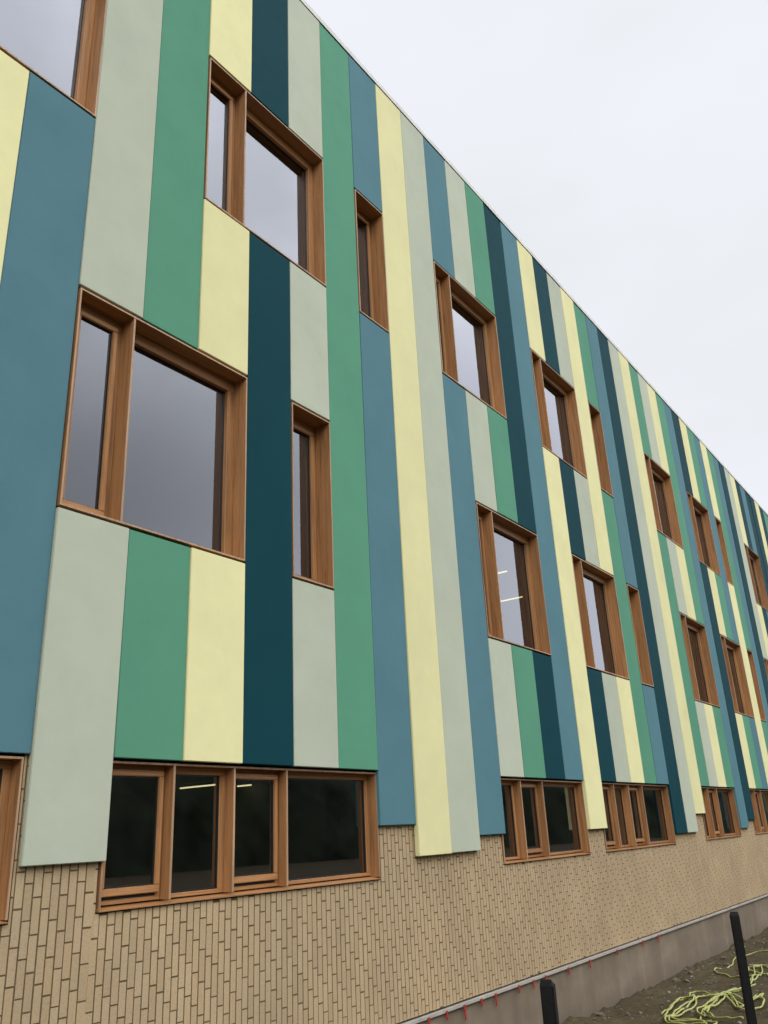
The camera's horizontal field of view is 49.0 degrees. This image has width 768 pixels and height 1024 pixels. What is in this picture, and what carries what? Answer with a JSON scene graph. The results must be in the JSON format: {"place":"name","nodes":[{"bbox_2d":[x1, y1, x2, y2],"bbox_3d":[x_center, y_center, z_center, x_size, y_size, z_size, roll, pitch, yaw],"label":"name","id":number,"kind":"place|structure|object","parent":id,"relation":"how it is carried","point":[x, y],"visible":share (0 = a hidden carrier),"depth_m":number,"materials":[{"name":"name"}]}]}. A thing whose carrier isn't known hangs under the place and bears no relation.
{"place":"outdoors","nodes":[
{"label":"outdoors","id":0,"kind":"place"},
{"bbox_2d":[305,0,767,512],"label":"sky","id":1,"kind":"structure","parent":0,"point":[624,143],"materials":[{"name":"white"}]},
{"bbox_2d":[563,927,767,1023],"bbox_3d":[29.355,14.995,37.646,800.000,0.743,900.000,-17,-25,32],"label":"ground","id":2,"kind":"structure","parent":0,"point":[632,1003],"depth_m":11.13,"materials":[{"name":"soil"}]},
{"bbox_2d":[0,0,767,1023],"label":"school building","id":3,"kind":"structure","parent":2,"relation":"on","point":[332,402],"depth_m":9.17,"materials":[{"name":"brick"},{"name":"painted cladding panels"},{"name":"wood"}]},
{"bbox_2d":[0,756,23,923],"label":"window","id":4,"kind":"structure","parent":3,"relation":"in","point":[11,767],"depth_m":5.28,"materials":[{"name":"brown wood"}]},
{"bbox_2d":[0,0,106,117],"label":"window","id":5,"kind":"structure","parent":3,"relation":"in","point":[86,80],"depth_m":7.57,"materials":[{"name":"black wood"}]},
{"bbox_2d":[56,287,246,561],"bbox_3d":[-1.910,-0.645,7.132,0.238,1.850,1.859,-17,-25,32],"label":"window","id":6,"kind":"structure","parent":3,"relation":"in","point":[127,332],"depth_m":7.05,"materials":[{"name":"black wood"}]},
{"bbox_2d":[178,782,214,788],"bbox_3d":[-2.581,3.585,11.719,0.720,0.456,0.060,-17,-25,32],"label":"ceiling lamp","id":7,"kind":"object","parent":3,"relation":"attached to","point":[196,785],"visible":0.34,"depth_m":11.62,"materials":[{"name":"grey plastic"}]},
{"bbox_2d":[95,761,380,912],"bbox_3d":[-1.048,2.621,6.971,0.188,0.962,3.152,-17,-25,32],"label":"window","id":8,"kind":"structure","parent":3,"relation":"in","point":[157,892],"depth_m":6.69,"materials":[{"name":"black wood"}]},
{"bbox_2d":[236,782,252,786],"bbox_3d":[-1.987,3.670,12.019,0.280,0.456,0.060,-17,-25,32],"label":"ceiling lamp","id":9,"kind":"object","parent":3,"relation":"attached to","point":[244,784],"visible":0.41,"depth_m":11.91,"materials":[{"name":"grey"}]},
{"bbox_2d":[203,57,325,286],"bbox_3d":[-1.346,-3.674,9.371,0.238,1.853,1.859,-17,-25,32],"label":"window","id":10,"kind":"structure","parent":3,"relation":"in","point":[242,107],"depth_m":9.52,"materials":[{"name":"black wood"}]},
{"bbox_2d":[291,402,333,589],"bbox_3d":[-0.833,-0.145,8.582,0.287,1.850,0.609,-17,-25,32],"label":"window","id":11,"kind":"structure","parent":3,"relation":"in","point":[315,429],"depth_m":8.77,"materials":[{"name":"brown wood"}]},
{"bbox_2d":[354,189,388,332],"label":"window","id":12,"kind":"structure","parent":3,"relation":"in","point":[369,217],"depth_m":11.03,"materials":[{"name":"brown wood"}]},
{"bbox_2d":[433,261,506,418],"bbox_3d":[1.215,-2.522,12.726,0.238,1.853,1.859,-17,-25,32],"label":"window","id":13,"kind":"structure","parent":3,"relation":"in","point":[447,289],"depth_m":13.05,"materials":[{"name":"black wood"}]},
{"bbox_2d":[501,595,522,601],"bbox_3d":[2.608,1.612,17.603,0.600,0.456,0.060,-17,-25,32],"label":"ceiling lamp","id":14,"kind":"object","parent":3,"relation":"attached to","point":[512,598],"visible":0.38,"depth_m":17.49,"materials":[{"name":"grey plastic"}]},
{"bbox_2d":[475,502,550,655],"bbox_3d":[1.748,1.002,11.924,0.238,1.850,1.859,-17,-25,32],"label":"window","id":15,"kind":"structure","parent":3,"relation":"in","point":[488,521],"depth_m":12.24,"materials":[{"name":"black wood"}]},
{"bbox_2d":[501,778,590,863],"bbox_3d":[2.061,4.020,11.044,0.188,0.962,2.527,-17,-25,32],"label":"window","id":16,"kind":"structure","parent":3,"relation":"in","point":[541,851],"depth_m":10.93,"materials":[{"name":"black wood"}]},
{"bbox_2d":[530,349,586,478],"bbox_3d":[3.044,-1.698,15.123,0.238,1.853,1.859,-17,-25,32],"label":"window","id":17,"kind":"structure","parent":3,"relation":"in","point":[542,371],"depth_m":15.58,"materials":[{"name":"brown wood"}]},
{"bbox_2d":[571,554,628,679],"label":"window","id":18,"kind":"structure","parent":3,"relation":"in","point":[581,568],"depth_m":14.77,"materials":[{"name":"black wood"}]},
{"bbox_2d":[588,402,612,496],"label":"window","id":19,"kind":"structure","parent":3,"relation":"in","point":[595,416],"depth_m":16.77,"materials":[{"name":"brown wood"}]},
{"bbox_2d":[602,783,676,851],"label":"window","id":20,"kind":"structure","parent":3,"relation":"in","point":[631,842],"depth_m":13.50,"materials":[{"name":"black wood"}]},
{"bbox_2d":[626,584,653,686],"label":"window","id":21,"kind":"structure","parent":3,"relation":"in","point":[633,594],"depth_m":15.93,"materials":[{"name":"brown wood"}]},
{"bbox_2d":[644,453,683,548],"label":"window","id":22,"kind":"structure","parent":3,"relation":"in","point":[653,469],"depth_m":19.96,"materials":[{"name":"brown wood"}]},
{"bbox_2d":[679,613,719,706],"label":"window","id":23,"kind":"structure","parent":3,"relation":"in","point":[687,623],"depth_m":19.14,"materials":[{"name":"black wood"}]},
{"bbox_2d":[686,491,720,575],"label":"window","id":24,"kind":"structure","parent":3,"relation":"in","point":[694,506],"depth_m":22.37,"materials":[{"name":"brown wood"}]},
{"bbox_2d":[701,787,741,839],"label":"window","id":25,"kind":"structure","parent":3,"relation":"in","point":[712,819],"depth_m":17.22,"materials":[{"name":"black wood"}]},
{"bbox_2d":[714,517,733,585],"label":"window","id":26,"kind":"structure","parent":3,"relation":"in","point":[718,524],"depth_m":23.44,"materials":[{"name":"brown wood"}]},
{"bbox_2d":[720,635,754,717],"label":"window","id":27,"kind":"structure","parent":3,"relation":"in","point":[735,649],"depth_m":21.56,"materials":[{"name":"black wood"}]},
{"bbox_2d":[744,544,767,610],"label":"window","id":28,"kind":"structure","parent":3,"relation":"in","point":[751,556],"depth_m":26.74,"materials":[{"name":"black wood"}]},
{"bbox_2d":[747,649,765,721],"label":"window","id":29,"kind":"structure","parent":3,"relation":"in","point":[750,655],"depth_m":22.65,"materials":[{"name":"brown wood"}]},
{"bbox_2d":[749,789,767,833],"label":"window","id":30,"kind":"structure","parent":3,"relation":"in","point":[760,822],"depth_m":19.96,"materials":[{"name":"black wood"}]},
{"bbox_2d":[763,658,767,678],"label":"window","id":31,"kind":"structure","parent":3,"relation":"in","point":[765,661],"depth_m":24.16,"materials":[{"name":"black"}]},
{"bbox_2d":[540,979,558,1023],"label":"fence post","id":32,"kind":"object","parent":2,"relation":"on","point":[549,1001],"visible":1,"depth_m":3.56,"materials":[{"name":"black metal"}]},
{"bbox_2d":[585,935,767,1023],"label":"stones","id":33,"kind":"object","parent":2,"relation":"on","point":[673,980],"visible":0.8,"depth_m":11.77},
{"bbox_2d":[661,950,767,1023],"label":"garden hose","id":34,"kind":"object","parent":2,"relation":"on","point":[717,995],"visible":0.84,"depth_m":10.00,"materials":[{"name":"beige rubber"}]},
{"bbox_2d":[729,912,756,1023],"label":"fence post","id":35,"kind":"object","parent":2,"relation":"on","point":[747,995],"visible":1,"depth_m":5.46,"materials":[{"name":"black metal"}]}
]}

